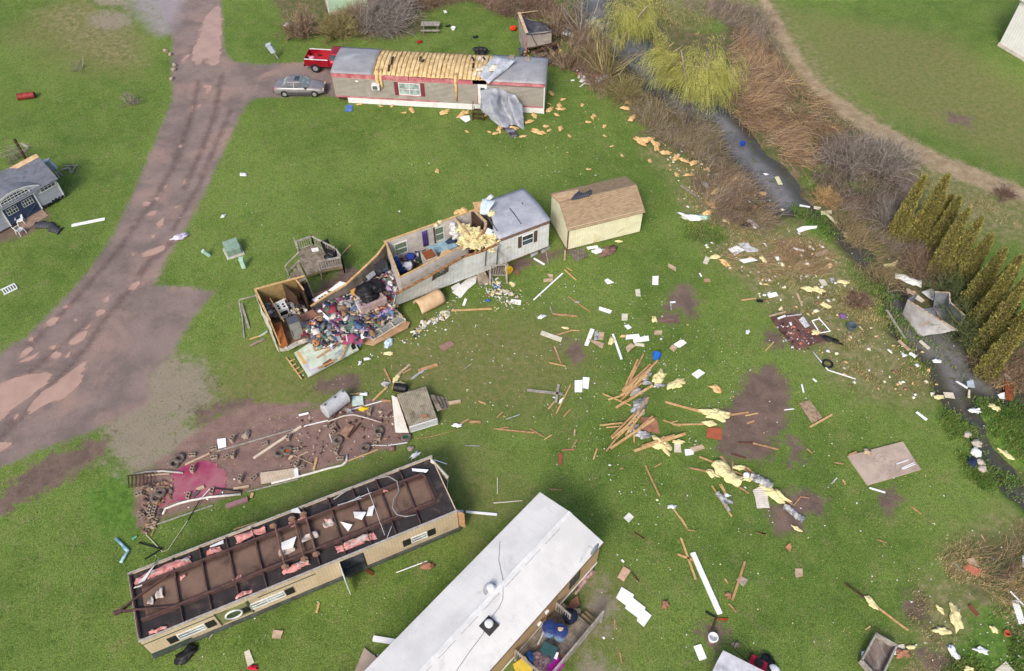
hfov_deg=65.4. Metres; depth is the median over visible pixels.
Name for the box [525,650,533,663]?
bag
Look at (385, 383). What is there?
scrap
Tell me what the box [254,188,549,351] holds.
wrecked mobile home
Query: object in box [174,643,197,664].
scrap
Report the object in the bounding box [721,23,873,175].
flattened reeds
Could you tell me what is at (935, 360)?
scrap
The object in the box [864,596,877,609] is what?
insulation scrap
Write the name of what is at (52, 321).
puddle
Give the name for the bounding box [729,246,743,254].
scrap
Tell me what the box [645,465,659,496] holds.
broken timber
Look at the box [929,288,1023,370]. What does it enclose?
bare bush
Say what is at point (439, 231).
window
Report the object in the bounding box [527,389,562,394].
beam
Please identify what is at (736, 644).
stone
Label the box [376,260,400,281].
hall clutter
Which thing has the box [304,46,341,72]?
pickup truck
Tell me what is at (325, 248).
lawn chair
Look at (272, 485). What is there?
board
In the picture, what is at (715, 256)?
insulation scrap
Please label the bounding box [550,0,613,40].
bare tree
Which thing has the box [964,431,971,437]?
rock
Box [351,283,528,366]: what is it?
wreck litter
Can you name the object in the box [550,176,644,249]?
storage shed
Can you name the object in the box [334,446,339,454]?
concrete block
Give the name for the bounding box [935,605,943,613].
insulation scrap
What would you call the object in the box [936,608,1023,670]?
creek weeds
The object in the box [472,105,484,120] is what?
wooden steps
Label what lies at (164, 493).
old tyre
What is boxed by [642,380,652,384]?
scrap
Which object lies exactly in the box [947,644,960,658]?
scrap
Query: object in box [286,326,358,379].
fallen wall
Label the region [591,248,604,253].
scrap
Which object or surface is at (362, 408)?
scrap
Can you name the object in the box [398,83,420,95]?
window
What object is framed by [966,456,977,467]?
cloth
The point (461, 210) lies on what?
insulation scrap
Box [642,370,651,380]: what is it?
scrap
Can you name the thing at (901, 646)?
panel
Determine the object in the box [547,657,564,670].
plastic tote
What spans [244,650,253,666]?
scrap
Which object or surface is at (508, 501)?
rod
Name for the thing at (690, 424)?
broken timber
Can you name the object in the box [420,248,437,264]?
open cabinet
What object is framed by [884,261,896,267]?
scrap
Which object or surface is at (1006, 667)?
panel
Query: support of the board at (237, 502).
on the ground at (944, 76)
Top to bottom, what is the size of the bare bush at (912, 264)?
2.605 m
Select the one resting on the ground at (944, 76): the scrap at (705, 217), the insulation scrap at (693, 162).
the scrap at (705, 217)
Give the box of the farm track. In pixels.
[759,0,1023,200]
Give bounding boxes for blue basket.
[405,253,414,260]
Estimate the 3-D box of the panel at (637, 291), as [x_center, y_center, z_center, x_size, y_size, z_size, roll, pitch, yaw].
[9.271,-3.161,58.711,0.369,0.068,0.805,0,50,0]
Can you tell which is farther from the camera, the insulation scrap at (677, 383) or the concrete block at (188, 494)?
the insulation scrap at (677, 383)
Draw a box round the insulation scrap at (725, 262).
[719,259,729,266]
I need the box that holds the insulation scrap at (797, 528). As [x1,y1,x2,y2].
[791,525,802,531]
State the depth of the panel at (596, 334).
56.05 m
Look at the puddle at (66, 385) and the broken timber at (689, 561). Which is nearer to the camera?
the broken timber at (689, 561)
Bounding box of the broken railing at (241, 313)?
[238,295,255,337]
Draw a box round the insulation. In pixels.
[712,459,744,487]
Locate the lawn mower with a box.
[733,639,767,670]
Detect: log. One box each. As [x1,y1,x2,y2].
[886,310,895,323]
[895,324,905,338]
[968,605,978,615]
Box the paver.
[736,576,747,586]
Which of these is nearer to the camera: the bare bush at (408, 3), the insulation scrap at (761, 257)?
the insulation scrap at (761, 257)
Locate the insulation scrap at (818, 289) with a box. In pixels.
[813,286,825,293]
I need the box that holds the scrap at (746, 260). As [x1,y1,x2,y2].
[739,258,757,262]
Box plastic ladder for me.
[0,283,17,294]
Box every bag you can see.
[354,281,376,296]
[361,294,378,303]
[369,279,385,293]
[402,261,412,270]
[415,253,422,263]
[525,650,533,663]
[532,650,550,670]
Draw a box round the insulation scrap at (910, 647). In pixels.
[906,645,915,649]
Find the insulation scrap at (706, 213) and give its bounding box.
[701,210,711,214]
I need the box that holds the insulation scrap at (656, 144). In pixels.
[651,139,659,151]
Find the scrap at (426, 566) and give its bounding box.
[420,562,434,569]
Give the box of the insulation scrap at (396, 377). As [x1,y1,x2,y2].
[392,373,400,381]
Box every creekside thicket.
[418,0,561,20]
[565,19,634,114]
[623,84,764,193]
[681,0,794,60]
[684,152,789,243]
[724,232,839,281]
[804,145,928,227]
[819,204,913,296]
[873,219,960,315]
[965,522,1023,623]
[973,339,1023,394]
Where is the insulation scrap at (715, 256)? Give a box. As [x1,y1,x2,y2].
[710,254,720,258]
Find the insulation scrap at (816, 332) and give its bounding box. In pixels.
[811,329,819,334]
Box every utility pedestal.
[201,249,210,256]
[238,256,245,268]
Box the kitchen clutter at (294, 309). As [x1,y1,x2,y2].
[264,298,307,317]
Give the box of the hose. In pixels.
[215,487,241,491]
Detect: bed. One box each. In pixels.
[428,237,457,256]
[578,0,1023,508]
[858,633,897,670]
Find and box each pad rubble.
[140,479,174,535]
[285,409,400,463]
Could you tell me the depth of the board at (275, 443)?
50.29 m
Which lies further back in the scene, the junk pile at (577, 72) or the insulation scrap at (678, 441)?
the junk pile at (577, 72)
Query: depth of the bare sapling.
77.60 m
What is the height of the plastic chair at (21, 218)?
0.868 m
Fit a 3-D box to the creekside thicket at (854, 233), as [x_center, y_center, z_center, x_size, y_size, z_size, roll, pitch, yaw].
[27.369,-6.832,61.030,4.227,1.697,10.763,-7,50,-6]
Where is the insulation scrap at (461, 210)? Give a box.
[453,207,467,214]
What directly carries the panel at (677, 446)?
on the panel
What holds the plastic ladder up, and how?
on the ground at (944, 76)
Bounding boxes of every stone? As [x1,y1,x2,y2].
[725,591,731,599]
[731,641,738,648]
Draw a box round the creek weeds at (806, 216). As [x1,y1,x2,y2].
[789,204,840,243]
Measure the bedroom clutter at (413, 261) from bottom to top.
0.801 m
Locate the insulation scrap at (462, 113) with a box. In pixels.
[456,110,468,117]
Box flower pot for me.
[1003,629,1010,636]
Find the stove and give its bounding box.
[274,299,290,319]
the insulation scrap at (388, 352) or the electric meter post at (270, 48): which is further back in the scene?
the electric meter post at (270, 48)
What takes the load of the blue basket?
on the bedroom clutter at (413, 261)
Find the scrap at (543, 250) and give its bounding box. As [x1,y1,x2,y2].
[540,241,549,252]
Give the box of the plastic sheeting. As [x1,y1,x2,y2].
[449,221,458,239]
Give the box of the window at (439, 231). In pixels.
[435,225,444,241]
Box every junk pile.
[519,49,567,65]
[572,65,604,86]
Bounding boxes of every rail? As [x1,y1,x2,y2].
[56,164,77,177]
[328,414,381,422]
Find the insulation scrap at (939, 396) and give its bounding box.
[933,395,943,398]
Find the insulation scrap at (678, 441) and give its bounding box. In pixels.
[672,439,684,443]
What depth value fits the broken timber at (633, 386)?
52.92 m
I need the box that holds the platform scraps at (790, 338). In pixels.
[774,322,815,349]
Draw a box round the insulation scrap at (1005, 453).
[997,448,1013,459]
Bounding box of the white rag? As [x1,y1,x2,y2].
[485,228,493,234]
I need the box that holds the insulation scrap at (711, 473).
[706,469,718,477]
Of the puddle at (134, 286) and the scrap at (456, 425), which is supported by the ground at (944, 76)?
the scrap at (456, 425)
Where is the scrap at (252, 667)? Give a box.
[247,665,257,669]
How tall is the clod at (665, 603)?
0.126 m
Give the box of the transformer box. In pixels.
[222,237,244,259]
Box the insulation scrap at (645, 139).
[642,137,654,142]
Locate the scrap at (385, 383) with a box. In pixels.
[381,381,390,386]
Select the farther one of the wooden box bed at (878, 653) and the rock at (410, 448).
the rock at (410, 448)
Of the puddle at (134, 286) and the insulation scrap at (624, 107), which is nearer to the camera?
the puddle at (134, 286)
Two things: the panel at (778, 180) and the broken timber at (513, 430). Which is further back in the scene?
the panel at (778, 180)
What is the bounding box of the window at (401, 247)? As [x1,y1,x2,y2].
[394,240,407,255]
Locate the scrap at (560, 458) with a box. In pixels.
[559,453,561,463]
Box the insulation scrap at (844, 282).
[837,279,849,284]
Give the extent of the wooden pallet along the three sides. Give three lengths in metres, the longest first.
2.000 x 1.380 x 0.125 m
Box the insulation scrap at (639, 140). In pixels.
[633,136,646,146]
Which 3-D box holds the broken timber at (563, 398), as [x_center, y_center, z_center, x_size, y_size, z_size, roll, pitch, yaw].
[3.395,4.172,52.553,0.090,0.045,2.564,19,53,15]
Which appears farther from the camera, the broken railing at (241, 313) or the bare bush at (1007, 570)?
the broken railing at (241, 313)
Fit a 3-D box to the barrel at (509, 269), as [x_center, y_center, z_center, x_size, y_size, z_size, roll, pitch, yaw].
[-0.254,-4.889,59.987,0.688,0.380,0.688,27,55,21]
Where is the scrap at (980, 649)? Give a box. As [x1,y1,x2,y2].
[972,646,989,654]
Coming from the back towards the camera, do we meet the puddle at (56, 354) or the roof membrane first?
the roof membrane
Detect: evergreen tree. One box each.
[884,173,927,242]
[902,172,951,245]
[908,191,946,243]
[920,194,962,255]
[924,207,971,279]
[927,193,954,244]
[936,215,984,282]
[948,232,995,292]
[956,246,1008,315]
[959,264,1017,341]
[966,286,1023,359]
[972,253,1023,307]
[972,315,1023,382]
[987,278,1023,330]
[1004,309,1023,353]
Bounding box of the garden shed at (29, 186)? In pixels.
[0,154,65,231]
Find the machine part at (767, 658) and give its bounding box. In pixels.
[761,653,774,670]
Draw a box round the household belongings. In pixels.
[300,272,399,346]
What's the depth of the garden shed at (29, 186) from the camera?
63.12 m
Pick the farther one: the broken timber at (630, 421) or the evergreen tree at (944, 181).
the evergreen tree at (944, 181)
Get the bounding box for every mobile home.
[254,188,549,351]
[330,47,548,113]
[365,493,603,670]
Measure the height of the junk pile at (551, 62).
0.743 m
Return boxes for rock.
[241,429,250,438]
[407,446,413,451]
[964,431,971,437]
[970,447,981,457]
[971,439,982,447]
[977,458,985,464]
[978,465,987,472]
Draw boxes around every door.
[3,203,26,225]
[18,194,40,216]
[227,248,241,256]
[300,309,318,320]
[312,291,327,301]
[328,281,344,290]
[476,84,486,103]
[545,596,557,620]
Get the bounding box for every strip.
[114,537,128,562]
[452,275,476,297]
[573,569,594,594]
[894,272,921,287]
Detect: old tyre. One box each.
[150,492,161,502]
[155,487,166,497]
[168,458,179,468]
[173,453,184,462]
[273,448,283,457]
[282,446,292,455]
[332,435,343,445]
[360,443,370,452]
[373,426,383,435]
[400,433,411,441]
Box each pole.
[0,139,28,158]
[146,488,209,551]
[533,273,562,299]
[812,351,855,379]
[845,583,865,599]
[877,607,908,630]
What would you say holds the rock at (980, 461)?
on the ground at (944, 76)
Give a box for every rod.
[396,561,426,572]
[494,500,521,503]
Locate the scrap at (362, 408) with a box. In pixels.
[358,406,368,410]
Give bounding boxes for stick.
[350,401,381,409]
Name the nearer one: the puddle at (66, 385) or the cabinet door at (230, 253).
the puddle at (66, 385)
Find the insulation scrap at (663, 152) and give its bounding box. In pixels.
[659,150,671,154]
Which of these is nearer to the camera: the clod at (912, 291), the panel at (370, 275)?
the panel at (370, 275)
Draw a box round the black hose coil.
[822,359,833,368]
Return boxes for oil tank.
[320,390,349,417]
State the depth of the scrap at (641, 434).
50.59 m
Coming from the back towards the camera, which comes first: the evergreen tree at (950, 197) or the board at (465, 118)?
the board at (465, 118)
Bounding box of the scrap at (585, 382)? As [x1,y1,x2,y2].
[582,377,589,388]
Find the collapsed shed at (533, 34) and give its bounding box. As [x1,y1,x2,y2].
[517,10,558,54]
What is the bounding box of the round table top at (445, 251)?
[440,249,450,255]
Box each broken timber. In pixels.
[372,386,387,400]
[398,364,409,373]
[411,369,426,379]
[418,363,437,371]
[448,399,460,404]
[451,308,491,310]
[467,223,486,251]
[494,428,533,433]
[552,313,576,316]
[556,384,570,413]
[568,296,589,311]
[600,422,622,425]
[603,393,630,405]
[606,436,618,451]
[610,418,654,449]
[611,413,634,437]
[612,418,636,438]
[615,385,652,408]
[618,411,639,435]
[620,382,641,399]
[622,364,650,389]
[622,367,652,391]
[622,377,637,395]
[625,359,638,384]
[625,360,657,395]
[625,409,644,435]
[628,354,643,384]
[632,368,650,389]
[633,397,648,416]
[633,420,634,442]
[634,432,685,451]
[639,416,652,428]
[641,434,674,446]
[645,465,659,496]
[665,401,701,412]
[672,423,704,424]
[673,508,687,528]
[677,553,693,560]
[680,537,696,578]
[690,467,705,471]
[699,456,713,462]
[712,615,717,627]
[729,411,748,415]
[731,561,745,600]
[753,442,777,449]
[810,414,832,426]
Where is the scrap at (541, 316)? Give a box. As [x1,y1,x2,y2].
[537,314,546,318]
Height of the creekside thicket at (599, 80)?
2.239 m
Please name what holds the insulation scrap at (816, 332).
on the brown platform
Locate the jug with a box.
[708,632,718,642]
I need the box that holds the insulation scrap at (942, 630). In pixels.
[931,627,951,634]
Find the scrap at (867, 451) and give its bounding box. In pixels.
[863,448,871,454]
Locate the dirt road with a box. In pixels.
[0,0,334,465]
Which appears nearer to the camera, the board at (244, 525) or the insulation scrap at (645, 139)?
the board at (244, 525)
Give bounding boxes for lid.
[352,395,363,405]
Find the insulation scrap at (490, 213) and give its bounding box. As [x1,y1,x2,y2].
[487,209,495,216]
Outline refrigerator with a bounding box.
[286,314,303,339]
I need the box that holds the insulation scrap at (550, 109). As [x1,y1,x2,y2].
[546,106,552,112]
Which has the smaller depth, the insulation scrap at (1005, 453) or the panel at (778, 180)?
the insulation scrap at (1005, 453)
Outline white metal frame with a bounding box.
[812,318,830,332]
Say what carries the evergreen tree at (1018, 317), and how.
on the ground at (944, 76)
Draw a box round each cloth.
[393,256,406,273]
[838,313,846,318]
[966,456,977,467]
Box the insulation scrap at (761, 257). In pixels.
[759,255,766,262]
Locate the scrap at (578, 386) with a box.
[574,380,581,391]
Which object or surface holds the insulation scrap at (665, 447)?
on the ground at (944, 76)
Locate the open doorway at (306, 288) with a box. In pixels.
[302,282,312,301]
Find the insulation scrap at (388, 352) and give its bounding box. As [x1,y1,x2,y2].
[383,351,392,354]
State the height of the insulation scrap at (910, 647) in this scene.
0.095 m
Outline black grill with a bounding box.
[323,249,336,258]
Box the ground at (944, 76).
[0,0,1023,670]
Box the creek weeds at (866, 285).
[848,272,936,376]
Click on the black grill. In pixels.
(330, 253)
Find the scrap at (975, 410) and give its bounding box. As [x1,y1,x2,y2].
[967,408,982,413]
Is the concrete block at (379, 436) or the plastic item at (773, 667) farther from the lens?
the concrete block at (379, 436)
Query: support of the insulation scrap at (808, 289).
on the ground at (944, 76)
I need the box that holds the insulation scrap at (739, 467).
[733,465,745,470]
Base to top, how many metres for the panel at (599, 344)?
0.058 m
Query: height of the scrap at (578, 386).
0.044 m
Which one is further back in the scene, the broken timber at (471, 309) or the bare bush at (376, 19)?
the bare bush at (376, 19)
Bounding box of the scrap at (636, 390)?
[630,387,644,395]
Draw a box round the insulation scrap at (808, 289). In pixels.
[801,286,815,291]
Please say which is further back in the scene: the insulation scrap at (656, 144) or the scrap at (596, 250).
the insulation scrap at (656, 144)
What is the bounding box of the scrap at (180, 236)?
[169,232,190,239]
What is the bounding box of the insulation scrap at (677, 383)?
[667,378,685,389]
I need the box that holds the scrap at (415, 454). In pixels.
[409,450,420,459]
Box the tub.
[847,321,856,330]
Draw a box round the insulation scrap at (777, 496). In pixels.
[759,484,791,503]
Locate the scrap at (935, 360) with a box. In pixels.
[932,358,941,362]
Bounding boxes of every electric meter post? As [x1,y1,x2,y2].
[43,158,62,176]
[265,42,278,58]
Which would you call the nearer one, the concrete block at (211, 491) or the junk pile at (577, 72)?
the concrete block at (211, 491)
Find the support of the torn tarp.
on the ground at (944, 76)
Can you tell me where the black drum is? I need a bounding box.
[393,382,407,392]
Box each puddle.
[0,372,52,420]
[0,441,11,451]
[20,347,33,357]
[20,351,40,361]
[27,361,87,413]
[46,317,59,325]
[50,351,61,358]
[69,331,88,344]
[96,309,105,315]
[128,281,140,289]
[142,245,165,256]
[147,211,156,215]
[156,218,164,226]
[158,460,228,506]
[182,55,189,63]
[191,6,223,65]
[203,85,211,92]
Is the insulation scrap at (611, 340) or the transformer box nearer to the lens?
the insulation scrap at (611, 340)
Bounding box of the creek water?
[579,0,1023,509]
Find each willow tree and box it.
[582,0,666,50]
[636,32,755,117]
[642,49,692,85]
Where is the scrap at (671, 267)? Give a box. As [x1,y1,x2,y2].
[668,263,675,270]
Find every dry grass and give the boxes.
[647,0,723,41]
[685,191,937,398]
[736,25,1023,227]
[897,516,1023,670]
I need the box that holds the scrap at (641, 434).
[635,430,652,438]
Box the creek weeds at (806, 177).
[801,153,863,196]
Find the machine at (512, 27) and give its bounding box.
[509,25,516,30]
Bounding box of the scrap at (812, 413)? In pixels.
[799,400,822,422]
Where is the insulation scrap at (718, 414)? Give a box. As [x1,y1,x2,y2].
[698,408,729,422]
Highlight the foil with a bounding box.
[750,472,773,487]
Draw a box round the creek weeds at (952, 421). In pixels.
[936,406,1007,494]
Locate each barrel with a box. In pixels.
[16,91,35,99]
[504,266,512,274]
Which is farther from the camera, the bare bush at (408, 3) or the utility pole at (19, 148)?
the bare bush at (408, 3)
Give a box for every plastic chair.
[11,225,26,236]
[15,214,24,226]
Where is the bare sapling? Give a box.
[70,58,82,73]
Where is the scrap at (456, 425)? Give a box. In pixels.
[451,423,461,427]
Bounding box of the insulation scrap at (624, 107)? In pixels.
[620,106,630,109]
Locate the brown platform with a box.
[769,311,824,349]
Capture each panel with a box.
[217,438,225,447]
[260,468,294,483]
[272,630,282,638]
[366,271,375,279]
[429,458,448,490]
[451,283,460,289]
[511,299,520,304]
[540,331,561,341]
[584,328,594,345]
[588,339,603,347]
[594,330,598,339]
[598,332,603,339]
[599,307,611,313]
[616,587,651,626]
[622,314,627,320]
[624,512,633,521]
[626,334,639,339]
[626,343,634,352]
[633,336,648,342]
[635,289,640,295]
[641,417,659,433]
[652,276,658,284]
[654,330,661,334]
[669,345,676,351]
[674,340,684,347]
[674,443,680,451]
[684,449,693,455]
[690,445,704,451]
[692,369,704,377]
[703,256,709,263]
[707,428,721,439]
[713,650,763,670]
[738,243,757,251]
[753,487,769,507]
[767,292,777,297]
[774,176,781,184]
[795,568,802,577]
[819,279,826,285]
[897,644,904,649]
[943,392,954,398]
[964,564,981,575]
[965,558,978,566]
[966,380,974,387]
[995,661,1013,670]
[1011,600,1023,623]
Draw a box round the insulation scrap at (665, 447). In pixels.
[652,435,672,455]
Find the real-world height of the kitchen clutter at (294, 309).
0.880 m
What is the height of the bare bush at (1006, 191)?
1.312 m
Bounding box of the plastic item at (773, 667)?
[769,664,779,670]
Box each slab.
[355,648,375,670]
[847,441,920,485]
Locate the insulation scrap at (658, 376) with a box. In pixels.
[651,368,665,384]
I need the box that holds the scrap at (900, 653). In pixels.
[895,648,910,658]
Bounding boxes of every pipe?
[135,470,183,473]
[162,493,240,514]
[271,455,347,483]
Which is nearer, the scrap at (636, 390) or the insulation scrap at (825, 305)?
the scrap at (636, 390)
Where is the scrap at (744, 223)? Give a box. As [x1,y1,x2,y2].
[739,222,752,227]
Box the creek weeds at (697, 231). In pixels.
[678,212,730,245]
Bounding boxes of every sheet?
[34,220,61,234]
[392,395,408,432]
[799,316,809,327]
[1004,379,1013,400]
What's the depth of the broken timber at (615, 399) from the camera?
52.33 m
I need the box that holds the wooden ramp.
[18,209,47,229]
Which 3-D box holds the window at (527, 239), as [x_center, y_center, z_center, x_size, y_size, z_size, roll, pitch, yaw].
[1.160,-7.144,59.255,1.001,1.020,0.070,-23,54,-18]
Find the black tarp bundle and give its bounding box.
[472,46,487,54]
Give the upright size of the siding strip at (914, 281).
0.248 m
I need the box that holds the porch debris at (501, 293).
[485,277,519,306]
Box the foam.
[585,17,601,29]
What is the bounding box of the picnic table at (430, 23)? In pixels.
[421,21,439,33]
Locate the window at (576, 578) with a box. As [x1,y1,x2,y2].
[569,570,580,589]
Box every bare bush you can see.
[270,2,321,41]
[302,8,363,48]
[332,0,369,29]
[348,0,424,47]
[369,0,428,21]
[408,0,441,12]
[533,1,582,44]
[596,68,646,107]
[806,123,894,186]
[811,184,841,210]
[842,286,874,313]
[849,127,935,192]
[850,186,922,239]
[887,238,951,282]
[917,266,985,316]
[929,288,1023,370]
[957,340,1023,396]
[988,181,1021,204]
[997,564,1020,578]
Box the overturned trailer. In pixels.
[113,455,465,658]
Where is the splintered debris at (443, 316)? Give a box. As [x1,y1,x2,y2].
[411,309,451,337]
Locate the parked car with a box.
[273,75,326,96]
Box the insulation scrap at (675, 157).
[672,154,679,160]
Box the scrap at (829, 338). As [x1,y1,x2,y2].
[820,335,843,344]
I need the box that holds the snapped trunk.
[653,41,681,58]
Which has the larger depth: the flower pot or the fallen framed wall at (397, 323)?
the fallen framed wall at (397, 323)
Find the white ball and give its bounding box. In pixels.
[743,472,749,477]
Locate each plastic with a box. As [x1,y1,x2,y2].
[715,491,730,510]
[783,504,804,520]
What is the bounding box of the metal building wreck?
[903,291,965,336]
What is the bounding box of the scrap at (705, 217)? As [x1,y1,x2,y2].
[698,213,709,220]
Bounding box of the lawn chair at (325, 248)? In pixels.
[320,239,331,253]
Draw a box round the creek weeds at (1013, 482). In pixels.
[994,467,1023,502]
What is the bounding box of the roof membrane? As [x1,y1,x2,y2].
[480,88,525,127]
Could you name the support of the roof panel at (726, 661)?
on the ground at (944, 76)
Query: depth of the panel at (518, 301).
58.13 m
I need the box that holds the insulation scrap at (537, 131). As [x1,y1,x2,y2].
[531,128,545,134]
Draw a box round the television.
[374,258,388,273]
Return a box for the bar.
[869,487,884,492]
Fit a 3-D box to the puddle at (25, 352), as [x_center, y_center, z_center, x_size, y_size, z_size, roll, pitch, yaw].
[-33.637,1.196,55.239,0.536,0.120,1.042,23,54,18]
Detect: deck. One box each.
[285,235,345,279]
[397,387,448,432]
[514,602,604,670]
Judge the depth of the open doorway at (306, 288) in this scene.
56.45 m
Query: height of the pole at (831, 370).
0.100 m
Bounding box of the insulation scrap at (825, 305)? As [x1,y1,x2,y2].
[819,302,830,308]
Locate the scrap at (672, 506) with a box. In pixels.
[667,504,676,508]
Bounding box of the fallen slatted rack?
[127,472,153,487]
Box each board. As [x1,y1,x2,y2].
[71,217,104,226]
[138,542,161,548]
[144,549,161,559]
[146,505,212,527]
[148,473,169,475]
[185,453,209,464]
[192,490,199,497]
[196,485,204,490]
[215,428,295,451]
[226,497,248,508]
[233,485,248,489]
[233,521,256,529]
[247,478,297,491]
[253,425,301,458]
[294,468,298,476]
[304,420,327,426]
[313,457,317,470]
[317,310,328,319]
[340,423,354,437]
[345,105,352,111]
[348,423,360,436]
[348,449,377,460]
[439,340,454,350]
[460,115,469,121]
[543,278,552,281]
[558,652,565,659]
[569,595,578,607]
[587,245,598,249]
[612,334,622,359]
[617,566,630,580]
[658,317,679,322]
[680,185,696,195]
[693,644,705,660]
[915,411,927,419]
[916,295,924,302]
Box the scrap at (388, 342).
[384,337,392,347]
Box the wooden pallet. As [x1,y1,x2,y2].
[531,49,550,56]
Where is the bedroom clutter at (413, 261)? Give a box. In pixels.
[399,249,425,265]
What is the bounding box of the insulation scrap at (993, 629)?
[989,625,998,633]
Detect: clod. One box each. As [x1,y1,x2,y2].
[662,600,669,609]
[906,288,916,294]
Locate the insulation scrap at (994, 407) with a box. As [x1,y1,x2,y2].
[988,403,1000,410]
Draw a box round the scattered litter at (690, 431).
[138,111,1023,670]
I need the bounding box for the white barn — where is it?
[997,0,1023,60]
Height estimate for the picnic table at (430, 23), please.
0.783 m
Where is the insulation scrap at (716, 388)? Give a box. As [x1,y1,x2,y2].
[708,384,721,392]
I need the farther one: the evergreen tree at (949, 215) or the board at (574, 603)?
the evergreen tree at (949, 215)
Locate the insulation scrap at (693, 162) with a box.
[689,160,698,165]
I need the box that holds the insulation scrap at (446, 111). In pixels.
[439,109,449,115]
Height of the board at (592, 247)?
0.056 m
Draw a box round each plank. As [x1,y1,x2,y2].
[240,303,249,328]
[250,338,264,346]
[897,340,910,350]
[919,340,929,349]
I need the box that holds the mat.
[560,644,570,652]
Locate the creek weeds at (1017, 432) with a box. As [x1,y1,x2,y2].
[972,395,1023,473]
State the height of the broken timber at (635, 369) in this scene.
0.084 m
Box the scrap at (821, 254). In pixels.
[815,249,828,256]
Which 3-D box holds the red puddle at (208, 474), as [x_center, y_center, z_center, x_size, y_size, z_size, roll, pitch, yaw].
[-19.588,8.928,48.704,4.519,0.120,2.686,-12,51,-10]
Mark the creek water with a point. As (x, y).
(752, 153)
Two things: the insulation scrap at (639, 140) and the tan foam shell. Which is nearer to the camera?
the tan foam shell
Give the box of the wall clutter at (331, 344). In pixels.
[312,330,344,349]
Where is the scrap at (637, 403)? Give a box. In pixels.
[630,396,648,417]
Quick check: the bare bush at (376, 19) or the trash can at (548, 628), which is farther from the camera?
the bare bush at (376, 19)
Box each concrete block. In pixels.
[134,491,141,496]
[137,513,145,520]
[146,506,152,513]
[147,513,154,518]
[151,505,157,512]
[185,492,191,498]
[189,465,195,473]
[209,487,214,494]
[210,446,216,450]
[210,455,217,459]
[222,453,229,459]
[229,434,235,442]
[230,450,235,458]
[237,474,243,482]
[250,474,257,481]
[286,433,291,441]
[293,460,299,467]
[297,465,304,470]
[329,429,335,436]
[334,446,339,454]
[337,456,343,460]
[367,407,371,415]
[377,433,381,441]
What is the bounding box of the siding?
[922,289,933,299]
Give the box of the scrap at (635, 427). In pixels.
[627,422,638,432]
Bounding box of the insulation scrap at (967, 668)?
[964,666,974,670]
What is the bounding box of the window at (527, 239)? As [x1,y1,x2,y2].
[522,232,533,246]
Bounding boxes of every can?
[518,47,524,55]
[542,619,556,638]
[554,623,567,641]
[562,608,577,626]
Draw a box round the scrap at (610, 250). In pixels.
[599,245,617,256]
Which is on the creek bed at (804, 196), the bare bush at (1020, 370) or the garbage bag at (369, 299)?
the bare bush at (1020, 370)
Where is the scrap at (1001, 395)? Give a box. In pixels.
[997,392,1005,398]
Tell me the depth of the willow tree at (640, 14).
78.03 m
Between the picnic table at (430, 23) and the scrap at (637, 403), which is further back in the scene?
the picnic table at (430, 23)
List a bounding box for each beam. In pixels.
[372,635,394,643]
[466,510,496,515]
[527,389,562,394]
[555,384,559,402]
[690,552,721,614]
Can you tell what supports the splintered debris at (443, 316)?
on the ground at (944, 76)
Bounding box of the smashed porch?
[476,253,507,285]
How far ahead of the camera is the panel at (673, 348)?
55.33 m
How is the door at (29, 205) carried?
in the garden shed at (29, 186)
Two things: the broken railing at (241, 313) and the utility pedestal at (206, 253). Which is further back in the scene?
the utility pedestal at (206, 253)
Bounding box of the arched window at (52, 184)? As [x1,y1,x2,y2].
[39,181,56,192]
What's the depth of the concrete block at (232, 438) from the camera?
50.33 m
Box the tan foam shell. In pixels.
[413,289,445,314]
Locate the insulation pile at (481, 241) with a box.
[455,223,500,252]
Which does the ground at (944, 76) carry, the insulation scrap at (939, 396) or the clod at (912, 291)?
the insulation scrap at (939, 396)
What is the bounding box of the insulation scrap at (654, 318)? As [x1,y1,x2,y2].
[651,316,656,322]
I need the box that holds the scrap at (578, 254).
[569,248,588,261]
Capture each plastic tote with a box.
[513,656,531,670]
[540,641,557,663]
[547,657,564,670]
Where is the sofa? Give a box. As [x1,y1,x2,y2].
[357,292,387,313]
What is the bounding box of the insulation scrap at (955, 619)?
[949,601,962,632]
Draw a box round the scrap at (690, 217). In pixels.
[677,212,703,220]
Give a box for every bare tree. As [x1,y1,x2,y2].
[541,26,595,75]
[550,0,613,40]
[573,18,644,84]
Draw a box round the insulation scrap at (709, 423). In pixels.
[701,420,716,426]
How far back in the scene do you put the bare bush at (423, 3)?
84.88 m
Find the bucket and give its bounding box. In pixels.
[652,351,661,360]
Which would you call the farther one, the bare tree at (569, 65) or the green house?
the green house
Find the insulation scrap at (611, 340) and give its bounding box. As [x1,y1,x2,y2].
[608,337,615,344]
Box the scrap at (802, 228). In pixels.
[797,226,816,231]
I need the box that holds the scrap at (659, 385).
[653,383,665,387]
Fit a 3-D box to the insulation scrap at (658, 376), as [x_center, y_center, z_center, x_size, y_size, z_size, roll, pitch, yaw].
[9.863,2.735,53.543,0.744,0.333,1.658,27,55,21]
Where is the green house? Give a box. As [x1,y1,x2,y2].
[325,0,367,14]
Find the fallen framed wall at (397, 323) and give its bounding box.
[362,309,409,345]
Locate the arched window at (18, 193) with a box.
[0,188,29,206]
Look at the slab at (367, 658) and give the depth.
41.73 m
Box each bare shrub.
[1,141,31,164]
[119,91,142,107]

